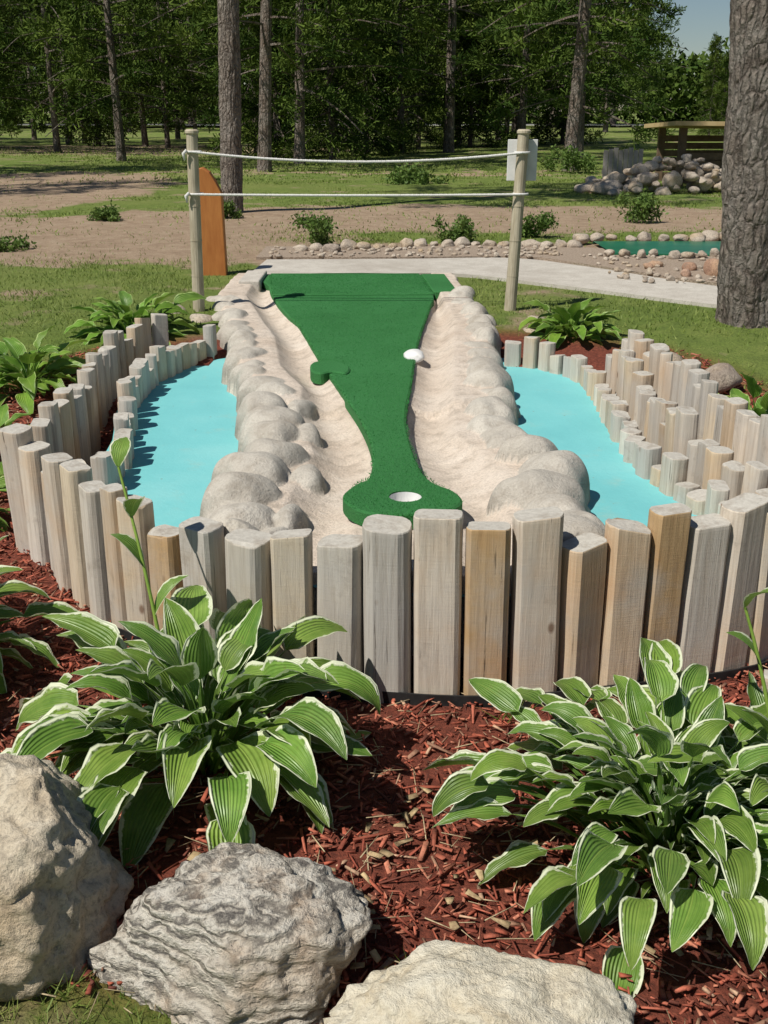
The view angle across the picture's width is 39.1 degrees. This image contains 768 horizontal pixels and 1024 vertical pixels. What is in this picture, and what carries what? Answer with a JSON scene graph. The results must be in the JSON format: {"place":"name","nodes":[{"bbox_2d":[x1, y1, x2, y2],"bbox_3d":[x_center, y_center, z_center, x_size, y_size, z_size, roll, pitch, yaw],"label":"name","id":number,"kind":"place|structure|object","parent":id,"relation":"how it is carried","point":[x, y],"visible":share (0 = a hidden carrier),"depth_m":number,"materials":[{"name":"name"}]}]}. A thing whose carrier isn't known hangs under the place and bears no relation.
{"place":"outdoors","nodes":[
{"label":"outdoors","id":0,"kind":"place"},
{"bbox_2d":[19,124,643,125],"bbox_3d":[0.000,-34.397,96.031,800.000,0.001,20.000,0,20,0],"label":"road","id":1,"kind":"structure","parent":0,"point":[338,124],"depth_m":98.74,"materials":[{"name":"asphalt"}]},
{"bbox_2d":[10,0,730,112],"label":"sky","id":2,"kind":"structure","parent":0,"point":[701,19],"materials":[{"name":"blue"}]},
{"bbox_2d":[0,113,767,1023],"bbox_3d":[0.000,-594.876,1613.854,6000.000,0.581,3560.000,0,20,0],"label":"ground","id":3,"kind":"structure","parent":0,"point":[74,241],"depth_m":6.77,"materials":[{"name":"soil"}]},
{"bbox_2d":[0,474,10,531],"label":"hosta plant","id":4,"kind":"object","parent":3,"relation":"on","point":[3,524],"visible":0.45,"depth_m":4.35,"materials":[{"name":"green plant"}]},
{"bbox_2d":[0,0,22,137],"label":"pine tree","id":5,"kind":"object","parent":3,"relation":"on","point":[5,125],"visible":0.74,"depth_m":33.90,"materials":[{"name":"green plant"}]},
{"bbox_2d":[0,404,30,474],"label":"hosta plant","id":6,"kind":"object","parent":3,"relation":"on","point":[4,415],"visible":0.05,"depth_m":5.02,"materials":[{"name":"green plant"}]},
{"bbox_2d":[0,229,36,252],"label":"shrub","id":7,"kind":"object","parent":3,"relation":"on","point":[16,243],"visible":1,"depth_m":9.96,"materials":[{"name":"green plant"}]},
{"bbox_2d":[0,0,59,125],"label":"pine tree","id":8,"kind":"object","parent":3,"relation":"on","point":[4,77],"visible":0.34,"depth_m":37.80,"materials":[{"name":"green plant"}]},
{"bbox_2d":[0,0,61,128],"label":"pine tree","id":9,"kind":"object","parent":3,"relation":"on","point":[40,68],"visible":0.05,"depth_m":86.38,"materials":[{"name":"green plant"}]},
{"bbox_2d":[4,0,62,113],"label":"pine tree","id":10,"kind":"object","parent":3,"relation":"on","point":[29,45],"visible":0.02,"depth_m":93.00,"materials":[{"name":"green plant"}]},
{"bbox_2d":[0,535,77,693],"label":"hosta plant","id":11,"kind":"object","parent":3,"relation":"on","point":[34,646],"visible":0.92,"depth_m":3.30,"materials":[{"name":"green plant"}]},
{"bbox_2d":[0,325,87,413],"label":"hosta plant","id":12,"kind":"object","parent":3,"relation":"on","point":[29,365],"visible":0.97,"depth_m":5.57,"materials":[{"name":"green plant"}]},
{"bbox_2d":[1,0,86,139],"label":"pine tree","id":13,"kind":"object","parent":3,"relation":"on","point":[34,134],"visible":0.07,"depth_m":52.10,"materials":[{"name":"green plant"}]},
{"bbox_2d":[0,753,133,1001],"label":"boulder","id":14,"kind":"object","parent":3,"relation":"on","point":[66,884],"visible":0.8,"depth_m":2.11,"materials":[{"name":"beige stone"}]},
{"bbox_2d":[0,0,138,152],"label":"pine tree","id":15,"kind":"object","parent":3,"relation":"on","point":[57,10],"visible":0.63,"depth_m":34.05,"materials":[{"name":"green plant"}]},
{"bbox_2d":[15,0,133,142],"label":"pine tree","id":16,"kind":"object","parent":3,"relation":"on","point":[41,128],"visible":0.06,"depth_m":45.99,"materials":[{"name":"green plant"}]},
{"bbox_2d":[0,0,158,144],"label":"pine tree","id":17,"kind":"object","parent":3,"relation":"on","point":[17,121],"visible":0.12,"depth_m":43.66,"materials":[{"name":"green plant"}]},
{"bbox_2d":[50,0,146,146],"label":"spruce tree","id":18,"kind":"object","parent":3,"relation":"on","point":[67,133],"visible":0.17,"depth_m":40.79,"materials":[{"name":"plant"}]},
{"bbox_2d":[30,313,168,466],"bbox_3d":[-1.351,-0.501,5.156,0.223,0.566,1.972,1,20,3],"label":"log fence","id":19,"kind":"object","parent":3,"relation":"on","point":[72,420],"visible":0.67,"depth_m":4.88,"materials":[{"name":"wood"}]},
{"bbox_2d":[86,199,121,221],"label":"shrub","id":20,"kind":"object","parent":3,"relation":"on","point":[111,214],"visible":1,"depth_m":12.70,"materials":[{"name":"green plant"}]},
{"bbox_2d":[46,1,200,131],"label":"pine tree","id":21,"kind":"object","parent":3,"relation":"on","point":[149,57],"visible":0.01,"depth_m":71.48,"materials":[{"name":"green plant"}]},
{"bbox_2d":[50,0,208,146],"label":"pine tree","id":22,"kind":"object","parent":3,"relation":"on","point":[144,139],"visible":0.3,"depth_m":39.20,"materials":[{"name":"green plant"}]},
{"bbox_2d":[10,0,251,160],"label":"pine tree","id":23,"kind":"object","parent":3,"relation":"on","point":[81,62],"visible":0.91,"depth_m":27.47,"materials":[{"name":"green plant"}]},
{"bbox_2d":[64,291,205,344],"bbox_3d":[-1.459,-1.154,6.416,0.837,0.290,0.783,18,27,40],"label":"hosta plant","id":24,"kind":"object","parent":3,"relation":"on","point":[120,309],"visible":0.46,"depth_m":6.37,"materials":[{"name":"green plant"}]},
{"bbox_2d":[83,0,218,147],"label":"pine tree","id":25,"kind":"object","parent":3,"relation":"on","point":[186,75],"visible":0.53,"depth_m":37.75,"materials":[{"name":"green plant"}]},
{"bbox_2d":[90,324,216,484],"bbox_3d":[-1.084,-0.419,5.043,0.288,0.490,2.359,0,20,0],"label":"log fence","id":26,"kind":"object","parent":3,"relation":"on","point":[153,368],"visible":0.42,"depth_m":5.18,"materials":[{"name":"wood"}]},
{"bbox_2d":[117,0,216,138],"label":"pine tree","id":27,"kind":"object","parent":3,"relation":"on","point":[177,135],"visible":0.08,"depth_m":50.14,"materials":[{"name":"green plant"}]},
{"bbox_2d":[116,1,219,129],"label":"pine tree","id":28,"kind":"object","parent":3,"relation":"on","point":[180,121],"visible":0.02,"depth_m":78.09,"materials":[{"name":"green plant"}]},
{"bbox_2d":[130,0,248,140],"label":"pine tree","id":29,"kind":"object","parent":3,"relation":"on","point":[194,112],"visible":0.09,"depth_m":47.60,"materials":[{"name":"green plant"}]},
{"bbox_2d":[170,0,218,123],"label":"pine tree","id":30,"kind":"object","parent":3,"relation":"on","point":[190,122],"visible":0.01,"depth_m":99.42,"materials":[{"name":"green plant"}]},
{"bbox_2d":[199,167,227,275],"bbox_3d":[-1.328,-2.228,8.398,0.185,0.859,0.100,0,20,0],"label":"stained wood post","id":31,"kind":"object","parent":3,"relation":"on","point":[214,251],"visible":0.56,"depth_m":8.36,"materials":[{"name":"wood"}]},
{"bbox_2d":[86,842,372,1023],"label":"boulder","id":32,"kind":"object","parent":3,"relation":"on","point":[230,933],"visible":1,"depth_m":2.02,"materials":[{"name":"stone"}]},
{"bbox_2d":[217,0,243,212],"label":"pine tree","id":33,"kind":"object","parent":3,"relation":"on","point":[230,90],"visible":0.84,"depth_m":13.21,"materials":[{"name":"brown plant"}]},
{"bbox_2d":[224,198,243,217],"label":"shrub","id":34,"kind":"object","parent":3,"relation":"on","point":[229,208],"visible":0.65,"depth_m":13.07,"materials":[{"name":"green plant"}]},
{"bbox_2d":[134,0,340,171],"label":"pine tree","id":35,"kind":"object","parent":3,"relation":"on","point":[267,43],"visible":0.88,"depth_m":23.12,"materials":[{"name":"green plant"}]},
{"bbox_2d":[238,270,266,291],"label":"concrete block","id":36,"kind":"structure","parent":3,"relation":"on","point":[254,278],"depth_m":7.99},
{"bbox_2d":[189,0,325,156],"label":"spruce tree","id":37,"kind":"object","parent":3,"relation":"on","point":[217,140],"visible":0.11,"depth_m":32.98,"materials":[{"name":"plant"}]},
{"bbox_2d":[183,2,357,141],"bbox_3d":[-3.960,-19.678,39.163,7.794,12.885,6.898,-13,24,-32],"label":"pine tree","id":38,"kind":"object","parent":3,"relation":"on","point":[248,57],"visible":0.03,"depth_m":39.81,"materials":[{"name":"green plant"}]},
{"bbox_2d":[240,0,328,160],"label":"spruce tree","id":39,"kind":"object","parent":3,"relation":"on","point":[277,142],"visible":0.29,"depth_m":30.55,"materials":[{"name":"plant"}]},
{"bbox_2d":[290,210,341,245],"bbox_3d":[-0.598,-2.678,10.185,0.496,0.364,0.524,-14,24,-32],"label":"shrub","id":40,"kind":"object","parent":3,"relation":"on","point":[313,223],"visible":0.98,"depth_m":10.12,"materials":[{"name":"green plant"}]},
{"bbox_2d":[257,2,377,135],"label":"pine tree","id":41,"kind":"object","parent":3,"relation":"on","point":[320,72],"visible":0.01,"depth_m":46.33,"materials":[{"name":"green plant"}]},
{"bbox_2d":[187,0,467,165],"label":"pine tree","id":42,"kind":"object","parent":3,"relation":"on","point":[358,14],"visible":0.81,"depth_m":25.78,"materials":[{"name":"green plant"}]},
{"bbox_2d":[241,0,434,150],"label":"pine tree","id":43,"kind":"object","parent":3,"relation":"on","point":[415,98],"visible":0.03,"depth_m":36.31,"materials":[{"name":"green plant"}]},
{"bbox_2d":[271,0,408,160],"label":"spruce tree","id":44,"kind":"object","parent":3,"relation":"on","point":[314,139],"visible":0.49,"depth_m":28.71,"materials":[{"name":"plant"}]},
{"bbox_2d":[182,129,530,311],"bbox_3d":[-0.167,-1.770,6.803,2.138,1.206,0.114,0,20,0],"label":"rope fence","id":45,"kind":"object","parent":3,"relation":"on","point":[518,194],"visible":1,"depth_m":6.69,"materials":[{"name":"brown wood"}]},
{"bbox_2d":[507,139,537,180],"bbox_3d":[0.858,-2.183,6.708,0.185,0.245,0.008,0,20,0],"label":"hole sign","id":46,"kind":"object","parent":45,"relation":"attached to","point":[531,172],"visible":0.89,"depth_m":6.71,"materials":[{"name":"white paint"}]},
{"bbox_2d":[0,0,728,123],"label":"distant forest","id":47,"kind":"object","parent":3,"relation":"on","point":[686,96],"visible":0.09,"depth_m":112.30,"materials":[{"name":"plant"}]},
{"bbox_2d":[312,0,418,156],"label":"spruce tree","id":48,"kind":"object","parent":3,"relation":"on","point":[375,81],"visible":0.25,"depth_m":31.41,"materials":[{"name":"plant"}]},
{"bbox_2d":[0,423,767,702],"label":"log fence","id":49,"kind":"object","parent":3,"relation":"on","point":[590,609],"visible":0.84,"depth_m":3.09,"materials":[{"name":"wood"}]},
{"bbox_2d":[0,346,767,1023],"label":"wood mulch","id":50,"kind":"object","parent":3,"relation":"on","point":[708,938],"visible":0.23,"depth_m":2.50,"materials":[{"name":"wood"}]},
{"bbox_2d":[0,437,380,867],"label":"hosta plant","id":51,"kind":"object","parent":50,"relation":"on","point":[174,665],"visible":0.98,"depth_m":2.60,"materials":[{"name":"green plant"}]},
{"bbox_2d":[8,689,767,1023],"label":"dry straw","id":52,"kind":"object","parent":50,"relation":"on","point":[414,869],"visible":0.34,"depth_m":2.42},
{"bbox_2d":[124,786,742,968],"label":"dry leaves","id":53,"kind":"object","parent":50,"relation":"on","point":[375,955],"visible":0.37,"depth_m":2.41,"materials":[{"name":"plant"}]},
{"bbox_2d":[422,637,767,997],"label":"hosta plant","id":54,"kind":"object","parent":50,"relation":"on","point":[595,882],"visible":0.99,"depth_m":2.34,"materials":[{"name":"green plant"}]},
{"bbox_2d":[762,669,767,691],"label":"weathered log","id":55,"kind":"object","parent":50,"relation":"on","point":[766,675],"visible":0.5,"depth_m":3.07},
{"bbox_2d":[0,146,767,1023],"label":"grass","id":56,"kind":"structure","parent":3,"relation":"on","point":[298,238],"depth_m":11.48,"materials":[{"name":"plant"}]},
{"bbox_2d":[200,273,604,656],"bbox_3d":[-0.263,-0.744,5.774,2.115,0.393,5.748,0,20,0],"label":"sculpted concrete course","id":57,"kind":"object","parent":3,"relation":"on","point":[300,458],"visible":0.57,"depth_m":4.25,"materials":[{"name":"concrete"}]},
{"bbox_2d":[262,273,462,528],"bbox_3d":[-0.221,-0.909,5.905,1.472,0.072,5.450,0,20,0],"label":"putting green","id":58,"kind":"object","parent":57,"relation":"on","point":[361,333],"visible":0.98,"depth_m":5.60,"materials":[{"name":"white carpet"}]},
{"bbox_2d":[404,349,424,363],"bbox_3d":[0.154,-0.807,5.573,0.110,0.067,0.193,0,20,0],"label":"painted rock","id":59,"kind":"object","parent":58,"relation":"on","point":[417,355],"visible":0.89,"depth_m":5.50,"materials":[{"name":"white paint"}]},
{"bbox_2d":[107,358,697,596],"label":"painted pond","id":60,"kind":"structure","parent":3,"relation":"on","point":[185,440],"depth_m":4.58,"materials":[{"name":"paint"}]},
{"bbox_2d":[304,0,504,153],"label":"pine tree","id":61,"kind":"object","parent":3,"relation":"on","point":[428,104],"visible":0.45,"depth_m":32.69,"materials":[{"name":"green plant"}]},
{"bbox_2d":[343,0,465,120],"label":"pine tree","id":62,"kind":"object","parent":3,"relation":"on","point":[427,63],"visible":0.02,"depth_m":43.08,"materials":[{"name":"green plant"}]},
{"bbox_2d":[350,0,469,121],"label":"pine tree","id":63,"kind":"object","parent":3,"relation":"on","point":[436,54],"visible":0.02,"depth_m":48.23,"materials":[{"name":"green plant"}]},
{"bbox_2d":[380,162,453,184],"bbox_3d":[0.460,-5.979,19.041,1.311,0.417,0.964,-15,25,-36],"label":"shrub","id":64,"kind":"object","parent":3,"relation":"on","point":[410,175],"visible":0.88,"depth_m":18.93,"materials":[{"name":"green plant"}]},
{"bbox_2d":[371,0,464,149],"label":"spruce tree","id":65,"kind":"object","parent":3,"relation":"on","point":[428,134],"visible":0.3,"depth_m":37.10,"materials":[{"name":"plant"}]},
{"bbox_2d":[294,237,582,251],"bbox_3d":[0.502,-2.463,9.994,2.685,0.149,0.480,-3,21,-8],"label":"rock border","id":66,"kind":"object","parent":3,"relation":"on","point":[346,244],"visible":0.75,"depth_m":9.99,"materials":[{"name":"stone"}]},
{"bbox_2d":[117,627,767,707],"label":"plastic edging","id":67,"kind":"object","parent":3,"relation":"on","point":[455,700],"visible":0.24,"depth_m":3.11,"materials":[{"name":"plastic"}]},
{"bbox_2d":[430,214,479,243],"bbox_3d":[0.719,-2.777,10.551,0.456,0.295,0.461,-11,23,-28],"label":"shrub","id":68,"kind":"object","parent":3,"relation":"on","point":[459,228],"visible":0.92,"depth_m":10.54,"materials":[{"name":"green plant"}]},
{"bbox_2d":[171,304,742,393],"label":"bed stones","id":69,"kind":"object","parent":3,"relation":"on","point":[726,376],"visible":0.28,"depth_m":5.55,"materials":[{"name":"stone"}]},
{"bbox_2d":[393,0,521,152],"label":"pine tree","id":70,"kind":"object","parent":3,"relation":"on","point":[448,142],"visible":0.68,"depth_m":32.68,"materials":[{"name":"brown plant"}]},
{"bbox_2d":[421,0,517,147],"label":"spruce tree","id":71,"kind":"object","parent":3,"relation":"on","point":[473,129],"visible":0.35,"depth_m":38.92,"materials":[{"name":"plant"}]},
{"bbox_2d":[388,0,565,145],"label":"pine tree","id":72,"kind":"object","parent":3,"relation":"on","point":[514,88],"visible":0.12,"depth_m":38.63,"materials":[{"name":"green plant"}]},
{"bbox_2d":[323,939,636,1023],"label":"boulder","id":73,"kind":"object","parent":3,"relation":"on","point":[436,981],"visible":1,"depth_m":1.86,"materials":[{"name":"stone"}]},
{"bbox_2d":[256,245,717,285],"bbox_3d":[1.551,-2.089,9.095,5.666,0.050,2.019,10,23,26],"label":"gravel bed","id":74,"kind":"object","parent":3,"relation":"on","point":[572,255],"visible":0.31,"depth_m":9.35,"materials":[{"name":"gravel"}]},
{"bbox_2d":[269,244,718,282],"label":"pebbles","id":75,"kind":"object","parent":74,"relation":"on","point":[613,258],"visible":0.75,"depth_m":9.37,"materials":[{"name":"stone"}]},
{"bbox_2d":[643,258,718,276],"bbox_3d":[2.372,-1.905,8.413,0.804,0.170,0.495,13,24,32],"label":"rock border","id":76,"kind":"object","parent":74,"relation":"on","point":[710,267],"visible":0.68,"depth_m":8.31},
{"bbox_2d":[432,16,561,139],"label":"pine tree","id":77,"kind":"object","parent":3,"relation":"on","point":[504,105],"visible":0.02,"depth_m":49.83,"materials":[{"name":"green plant"}]},
{"bbox_2d":[462,1,552,139],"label":"pine tree","id":78,"kind":"object","parent":3,"relation":"on","point":[508,121],"visible":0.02,"depth_m":46.82,"materials":[{"name":"green plant"}]},
{"bbox_2d":[424,0,633,138],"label":"pine tree","id":79,"kind":"object","parent":3,"relation":"on","point":[522,115],"visible":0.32,"depth_m":35.80,"materials":[{"name":"green plant"}]},
{"bbox_2d":[508,209,558,237],"bbox_3d":[1.519,-2.928,10.962,0.475,0.294,0.378,15,25,34],"label":"shrub","id":80,"kind":"object","parent":3,"relation":"on","point":[530,228],"visible":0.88,"depth_m":10.93,"materials":[{"name":"green plant"}]},
{"bbox_2d":[439,0,632,138],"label":"pine tree","id":81,"kind":"object","parent":3,"relation":"on","point":[515,123],"visible":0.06,"depth_m":42.07,"materials":[{"name":"green plant"}]},
{"bbox_2d":[515,1,607,144],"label":"spruce tree","id":82,"kind":"object","parent":3,"relation":"on","point":[546,116],"visible":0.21,"depth_m":41.92,"materials":[{"name":"plant"}]},
{"bbox_2d":[522,23,606,127],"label":"pine tree","id":83,"kind":"object","parent":3,"relation":"on","point":[557,81],"depth_m":88.29,"materials":[{"name":"green plant"}]},
{"bbox_2d":[447,0,686,157],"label":"pine tree","id":84,"kind":"object","parent":3,"relation":"on","point":[479,60],"visible":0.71,"depth_m":27.75,"materials":[{"name":"green plant"}]},
{"bbox_2d":[539,144,598,173],"bbox_3d":[3.889,-7.528,22.857,1.374,0.678,1.144,7,21,17],"label":"shrub","id":85,"kind":"object","parent":3,"relation":"on","point":[577,162],"visible":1,"depth_m":22.77,"materials":[{"name":"green plant"}]},
{"bbox_2d":[519,297,621,347],"bbox_3d":[1.085,-1.129,6.371,0.610,0.274,0.688,0,20,0],"label":"hosta plant","id":86,"kind":"object","parent":3,"relation":"on","point":[559,322],"visible":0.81,"depth_m":6.27,"materials":[{"name":"green plant"}]},
{"bbox_2d":[458,0,684,144],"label":"pine tree","id":87,"kind":"object","parent":3,"relation":"on","point":[645,65],"visible":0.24,"depth_m":37.13,"materials":[{"name":"green plant"}]},
{"bbox_2d":[470,0,676,170],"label":"pine tree","id":88,"kind":"object","parent":3,"relation":"on","point":[583,43],"visible":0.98,"depth_m":23.08,"materials":[{"name":"green plant"}]},
{"bbox_2d":[546,0,680,131],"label":"pine tree","id":89,"kind":"object","parent":3,"relation":"on","point":[656,54],"visible":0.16,"depth_m":70.70,"materials":[{"name":"green plant"}]},
{"bbox_2d":[504,336,729,514],"bbox_3d":[1.036,-0.282,4.699,0.327,0.471,2.823,-3,21,-9],"label":"log fence","id":90,"kind":"object","parent":3,"relation":"on","point":[667,475],"visible":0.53,"depth_m":4.39,"materials":[{"name":"wood"}]},
{"bbox_2d":[601,148,643,183],"bbox_3d":[4.090,-5.909,18.530,0.700,0.640,0.060,0,20,0],"label":"board fence","id":91,"kind":"object","parent":3,"relation":"on","point":[615,160],"visible":0.57,"depth_m":18.46,"materials":[{"name":"wood"}]},
{"bbox_2d":[571,0,686,127],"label":"pine tree","id":92,"kind":"object","parent":3,"relation":"on","point":[666,61],"visible":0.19,"depth_m":90.32,"materials":[{"name":"green plant"}]},
{"bbox_2d":[594,0,663,123],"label":"pine tree","id":93,"kind":"object","parent":3,"relation":"on","point":[655,89],"visible":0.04,"depth_m":99.86,"materials":[{"name":"green plant"}]},
{"bbox_2d":[610,186,668,223],"bbox_3d":[2.934,-3.583,12.569,0.668,0.409,0.567,16,26,36],"label":"shrub","id":94,"kind":"object","parent":3,"relation":"on","point":[643,208],"visible":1,"depth_m":12.51,"materials":[{"name":"green plant"}]},
{"bbox_2d":[572,230,720,258],"bbox_3d":[2.952,-2.449,9.903,2.245,0.160,1.585,0,20,0],"label":"rock border","id":95,"kind":"object","parent":3,"relation":"on","point":[703,236],"visible":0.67,"depth_m":10.36,"materials":[{"name":"stone"}]},
{"bbox_2d":[574,154,721,195],"bbox_3d":[4.874,-5.303,17.157,3.592,0.705,1.216,-2,20,-5],"label":"rock pile","id":96,"kind":"object","parent":3,"relation":"on","point":[704,177],"visible":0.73,"depth_m":17.15,"materials":[{"name":"stone"}]},
{"bbox_2d":[593,241,719,255],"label":"putting green","id":97,"kind":"structure","parent":3,"relation":"on","point":[665,248],"depth_m":9.93,"materials":[{"name":"green paint"}]},
{"bbox_2d":[644,121,724,186],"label":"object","id":98,"kind":"object","parent":3,"relation":"on","point":[682,139],"visible":0.35,"depth_m":19.85,"materials":[{"name":"wood"}]},
{"bbox_2d":[603,587,767,914],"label":"hosta plant","id":99,"kind":"object","parent":3,"relation":"on","point":[757,695],"visible":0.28,"depth_m":2.47,"materials":[{"name":"green plant"}]},
{"bbox_2d":[605,349,767,498],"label":"log fence","id":100,"kind":"object","parent":3,"relation":"on","point":[667,426],"visible":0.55,"depth_m":4.17,"materials":[{"name":"wood"}]},
{"bbox_2d":[621,329,767,465],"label":"log fence","id":101,"kind":"object","parent":3,"relation":"on","point":[737,427],"visible":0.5,"depth_m":4.45,"materials":[{"name":"wood"}]},
{"bbox_2d":[689,31,727,134],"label":"spruce tree","id":102,"kind":"object","parent":3,"relation":"on","point":[717,57],"visible":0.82,"depth_m":57.66,"materials":[{"name":"plant"}]},
{"bbox_2d":[707,51,728,134],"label":"spruce tree","id":103,"kind":"object","parent":3,"relation":"on","point":[725,64],"visible":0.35,"depth_m":64.95,"materials":[{"name":"plant"}]},
{"bbox_2d":[715,0,767,328],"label":"pine tree","id":104,"kind":"object","parent":3,"relation":"on","point":[742,292],"visible":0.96,"depth_m":6.27,"materials":[{"name":"brown plant"}]},
{"bbox_2d":[718,372,767,417],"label":"hosta plant","id":105,"kind":"object","parent":3,"relation":"on","point":[760,405],"visible":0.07,"depth_m":4.98,"materials":[{"name":"green plant"}]},
{"bbox_2d":[254,257,717,307],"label":"concrete path","id":106,"kind":"structure","parent":0,"point":[564,276],"depth_m":8.47,"materials":[{"name":"concrete"}]}
]}

